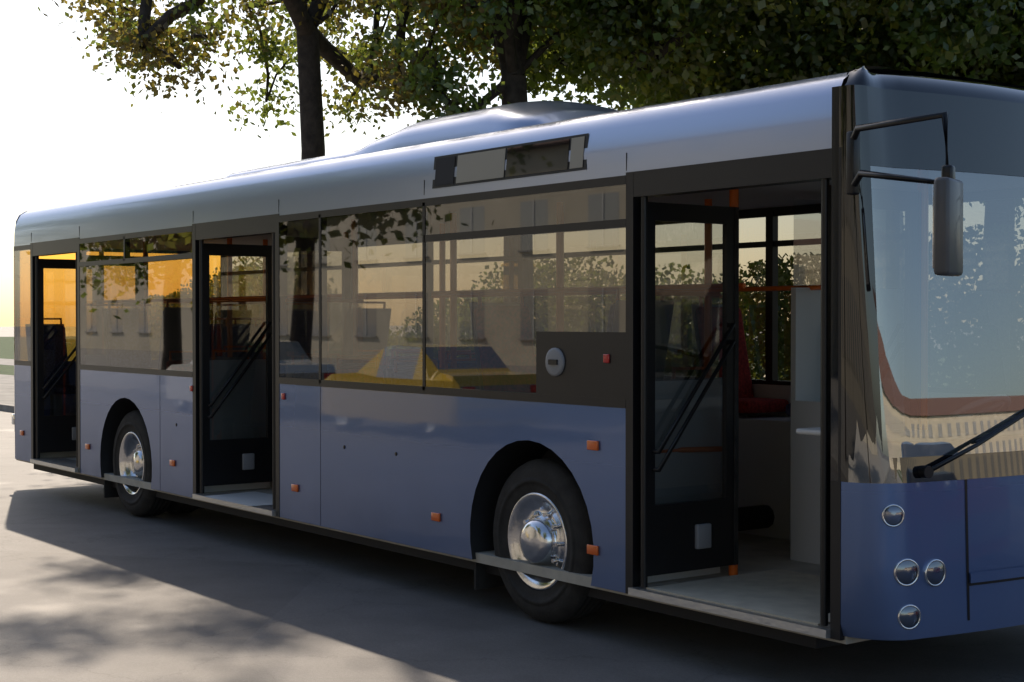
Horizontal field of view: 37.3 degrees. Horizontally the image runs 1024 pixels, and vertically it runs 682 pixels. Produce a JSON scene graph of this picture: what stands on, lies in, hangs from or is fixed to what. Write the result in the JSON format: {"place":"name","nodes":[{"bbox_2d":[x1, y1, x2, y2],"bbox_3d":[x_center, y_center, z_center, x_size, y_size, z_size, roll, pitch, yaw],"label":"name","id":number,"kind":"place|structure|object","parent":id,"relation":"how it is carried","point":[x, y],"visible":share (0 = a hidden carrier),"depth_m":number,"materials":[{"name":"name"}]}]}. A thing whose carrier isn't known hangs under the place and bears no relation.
{"place":"outdoors","nodes":[
{"label":"outdoors","id":0,"kind":"place"},
{"bbox_2d":[0,0,631,326],"label":"sky","id":1,"kind":"structure","parent":0,"point":[69,134],"materials":[{"name":"white"}]},
{"bbox_2d":[0,326,1023,681],"bbox_3d":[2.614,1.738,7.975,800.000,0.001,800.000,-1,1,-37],"label":"ground","id":2,"kind":"structure","parent":0,"point":[96,584],"depth_m":9.22,"materials":[{"name":"grey asphalt"}]},
{"bbox_2d":[0,336,75,412],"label":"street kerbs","id":3,"kind":"structure","parent":2,"relation":"on","point":[6,374],"depth_m":55.02,"materials":[{"name":"concrete"}]},
{"bbox_2d":[209,267,220,323],"bbox_3d":[1.023,-0.391,28.550,3.111,3.534,39.115,-1,1,-37],"label":"verge shrub","id":4,"kind":"object","parent":3,"relation":"on","point":[215,291],"visible":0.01,"depth_m":38.25,"materials":[{"name":"green plant"}]},
{"bbox_2d":[38,0,493,159],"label":"tall tree","id":5,"kind":"object","parent":3,"relation":"on","point":[147,38],"visible":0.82,"depth_m":27.00,"materials":[{"name":"green plant"}]},
{"bbox_2d":[335,0,599,136],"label":"tall tree","id":6,"kind":"object","parent":3,"relation":"on","point":[421,77],"visible":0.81,"depth_m":23.81,"materials":[{"name":"green plant"}]},
{"bbox_2d":[12,66,1023,648],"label":"city bus","id":7,"kind":"object","parent":2,"relation":"on","point":[748,360],"visible":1,"depth_m":9.46,"materials":[{"name":"paint"}]},
{"bbox_2d":[427,0,1023,110],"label":"tree","id":8,"kind":"object","parent":2,"relation":"on","point":[652,52],"visible":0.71,"depth_m":23.29,"materials":[{"name":"green plant"}]}
]}

